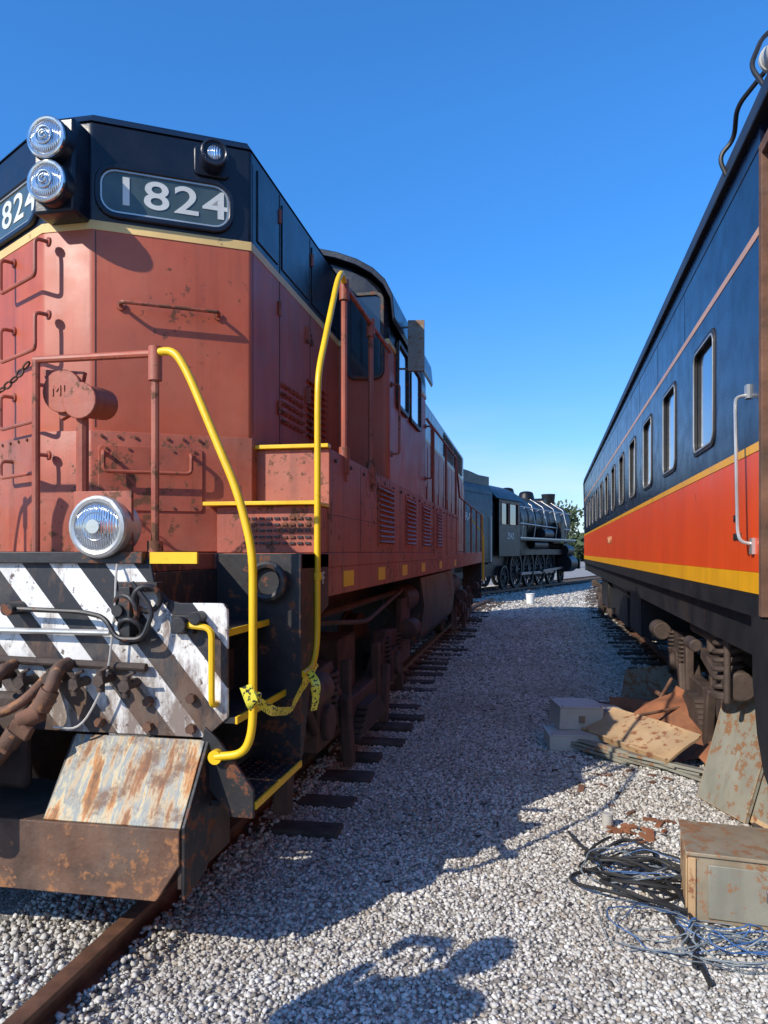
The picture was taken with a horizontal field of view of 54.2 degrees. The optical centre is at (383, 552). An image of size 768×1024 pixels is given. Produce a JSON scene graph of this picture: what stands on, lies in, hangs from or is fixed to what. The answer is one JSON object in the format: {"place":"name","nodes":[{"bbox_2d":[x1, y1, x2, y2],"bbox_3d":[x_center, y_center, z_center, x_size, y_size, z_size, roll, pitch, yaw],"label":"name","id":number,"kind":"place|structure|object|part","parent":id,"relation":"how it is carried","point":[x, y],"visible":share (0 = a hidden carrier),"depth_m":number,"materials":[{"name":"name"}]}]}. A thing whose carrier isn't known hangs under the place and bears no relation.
{"place":"outdoors","nodes":[
{"label":"outdoors","id":0,"kind":"place"},
{"bbox_2d":[0,561,767,1023],"bbox_3d":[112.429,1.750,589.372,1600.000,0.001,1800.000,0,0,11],"label":"ground","id":1,"kind":"structure","parent":0,"point":[12,901],"depth_m":3.69,"materials":[{"name":"grey gravel"}]},
{"bbox_2d":[2,598,511,1023],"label":"railway track","id":2,"kind":"structure","parent":1,"relation":"on","point":[90,964],"depth_m":4.66,"materials":[{"name":"metal"}]},
{"bbox_2d":[0,115,483,900],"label":"diesel locomotive","id":3,"kind":"object","parent":2,"relation":"on","point":[232,529],"visible":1,"depth_m":4.18,"materials":[{"name":"red paint"}]},
{"bbox_2d":[351,296,379,375],"bbox_3d":[-0.157,-1.850,6.437,0.260,0.680,0.012,0,0,11],"label":"cab front window","id":4,"kind":"structure","parent":3,"relation":"in","point":[371,304],"depth_m":6.44,"materials":[{"name":"black glass"}]},
{"bbox_2d":[347,291,384,379],"bbox_3d":[-0.158,-1.850,6.429,0.330,0.750,0.030,0,0,11],"label":"cab window frame","id":5,"kind":"structure","parent":3,"relation":"in","point":[372,293],"depth_m":6.41,"materials":[{"name":"black paint"}]},
{"bbox_2d":[400,349,406,411],"bbox_3d":[0.168,-1.610,7.043,0.010,0.540,0.540,0,0,11],"label":"cab side window","id":6,"kind":"structure","parent":3,"relation":"in","point":[403,361],"depth_m":7.10,"materials":[{"name":"clear glass"}]},
{"bbox_2d":[412,372,418,425],"bbox_3d":[0.318,-1.610,7.829,0.010,0.540,0.670,0,0,11],"label":"cab side window","id":7,"kind":"structure","parent":3,"relation":"in","point":[415,379],"depth_m":7.87,"materials":[{"name":"clear glass"}]},
{"bbox_2d":[425,445,463,543],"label":"engine doors","id":8,"kind":"structure","parent":3,"relation":"in","point":[439,466],"depth_m":14.54,"materials":[{"name":"red paint"}]},
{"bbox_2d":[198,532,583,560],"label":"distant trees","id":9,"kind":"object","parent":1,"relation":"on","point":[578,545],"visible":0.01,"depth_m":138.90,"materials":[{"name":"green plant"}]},
{"bbox_2d":[322,692,736,906],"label":"debris pieces","id":10,"kind":"object","parent":1,"relation":"on","point":[648,836],"visible":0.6,"depth_m":4.76,"materials":[{"name":"metal"}]},
{"bbox_2d":[526,590,534,603],"bbox_3d":[4.970,1.512,25.521,0.322,0.475,0.322,0,0,11],"label":"paint bucket","id":11,"kind":"object","parent":1,"relation":"on","point":[530,598],"visible":0.98,"depth_m":25.41,"materials":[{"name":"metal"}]},
{"bbox_2d":[481,575,601,596],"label":"railway track","id":12,"kind":"structure","parent":1,"relation":"on","point":[556,583],"depth_m":37.47,"materials":[{"name":"metal"}]},
{"bbox_2d":[453,469,579,588],"bbox_3d":[4.267,-0.754,32.618,3.200,4.756,21.270,0,0,30],"label":"steam locomotive","id":13,"kind":"object","parent":12,"relation":"on","point":[525,533],"visible":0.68,"depth_m":33.63,"materials":[{"name":"metal"}]},
{"bbox_2d":[554,499,583,539],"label":"tree","id":14,"kind":"object","parent":1,"relation":"on","point":[574,520],"visible":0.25,"depth_m":82.10,"materials":[{"name":"green plant"}]},
{"bbox_2d":[543,725,607,750],"bbox_3d":[1.714,1.670,6.743,0.515,0.150,0.381,0,0,4],"label":"electrical box","id":15,"kind":"object","parent":1,"relation":"on","point":[556,738],"visible":0.56,"depth_m":6.58,"materials":[{"name":"paint"}]},
{"bbox_2d":[549,697,604,729],"bbox_3d":[1.776,1.490,6.935,0.414,0.251,0.362,0,0,-3],"label":"electrical box","id":16,"kind":"object","parent":15,"relation":"on","point":[572,713],"visible":0.95,"depth_m":6.78,"materials":[{"name":"paint"}]},
{"bbox_2d":[601,811,613,826],"bbox_3d":[1.419,1.703,4.769,0.078,0.094,0.078,0,0,11],"label":"cup","id":17,"kind":"object","parent":1,"relation":"on","point":[607,817],"visible":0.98,"depth_m":4.75,"materials":[{"name":"plastic"}]},
{"bbox_2d":[599,703,622,713],"bbox_3d":[2.167,1.560,7.168,0.287,0.233,0.326,0,0,-17],"label":"electrical box","id":18,"kind":"object","parent":1,"relation":"on","point":[607,707],"visible":0.16,"depth_m":7.21,"materials":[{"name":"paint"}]},
{"bbox_2d":[581,707,701,765],"bbox_3d":[2.152,1.545,6.381,0.386,0.248,1.006,0,0,-26],"label":"scrap metal sheet","id":19,"kind":"object","parent":1,"relation":"on","point":[666,743],"visible":0.98,"depth_m":6.31,"materials":[{"name":"beige metal"}]},
{"bbox_2d":[621,665,677,699],"bbox_3d":[3.031,1.502,8.408,1.057,0.434,0.263,0,0,-18],"label":"metal panel","id":20,"kind":"object","parent":1,"relation":"on","point":[637,682],"visible":0.38,"depth_m":8.40,"materials":[{"name":"grey paint"}]},
{"bbox_2d":[609,686,711,763],"bbox_3d":[2.720,1.554,6.761,0.750,0.489,2.230,0,0,-3],"label":"scrap metal sheet","id":21,"kind":"object","parent":1,"relation":"on","point":[680,717],"visible":0.41,"depth_m":7.07,"materials":[{"name":"brown metal"}]},
{"bbox_2d":[567,830,767,986],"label":"cable tangle","id":22,"kind":"object","parent":1,"relation":"on","point":[630,859],"visible":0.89,"depth_m":3.62,"materials":[{"name":"black rubber"}]},
{"bbox_2d":[583,586,762,827],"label":"railway track","id":23,"kind":"structure","parent":1,"relation":"on","point":[648,645],"depth_m":14.22,"materials":[{"name":"wood"}]},
{"bbox_2d":[599,678,679,715],"bbox_3d":[2.758,1.521,7.468,0.950,0.473,1.122,0,0,-4],"label":"rusty plate","id":24,"kind":"object","parent":23,"relation":"on","point":[658,693],"visible":0.27,"depth_m":7.52,"materials":[{"name":"metal"}]},
{"bbox_2d":[583,30,767,783],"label":"passenger coach","id":25,"kind":"object","parent":23,"relation":"on","point":[675,489],"visible":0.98,"depth_m":5.05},
{"bbox_2d":[587,328,714,527],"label":"window frames","id":26,"kind":"structure","parent":25,"relation":"in","point":[712,330],"depth_m":6.69,"materials":[{"name":"black metal"}]},
{"bbox_2d":[601,339,711,516],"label":"window panes","id":27,"kind":"structure","parent":25,"relation":"in","point":[705,357],"depth_m":5.19,"materials":[{"name":"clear glass"}]},
{"bbox_2d":[679,820,767,929],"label":"metal cabinet","id":28,"kind":"object","parent":1,"relation":"on","point":[724,870],"visible":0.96,"depth_m":3.51,"materials":[{"name":"grey paint"}]},
{"bbox_3d":[1.652,1.585,3.464,0.290,0.250,0.012,0,0,18],"label":"door","id":29,"kind":"part","parent":28,"relation":"part of","materials":[{"name":"grey paint"}]},
{"bbox_2d":[697,698,762,823],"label":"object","id":30,"kind":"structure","parent":1,"relation":"on","point":[732,775],"depth_m":5.05,"materials":[{"name":"grey paint"}]},
{"bbox_2d":[749,773,767,827],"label":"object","id":31,"kind":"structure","parent":1,"relation":"on","point":[759,815],"depth_m":4.74,"materials":[{"name":"grey paint"}]},
{"bbox_2d":[0,0,767,533],"label":"sky","id":32,"kind":"structure","parent":0,"point":[531,183],"materials":[{"name":"blue"}]},
{"bbox_2d":[570,739,703,781],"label":"scrap slats","id":33,"kind":"object","parent":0,"point":[617,754],"visible":0.86,"depth_m":6.10,"materials":[{"name":"grey wood"}]}
]}

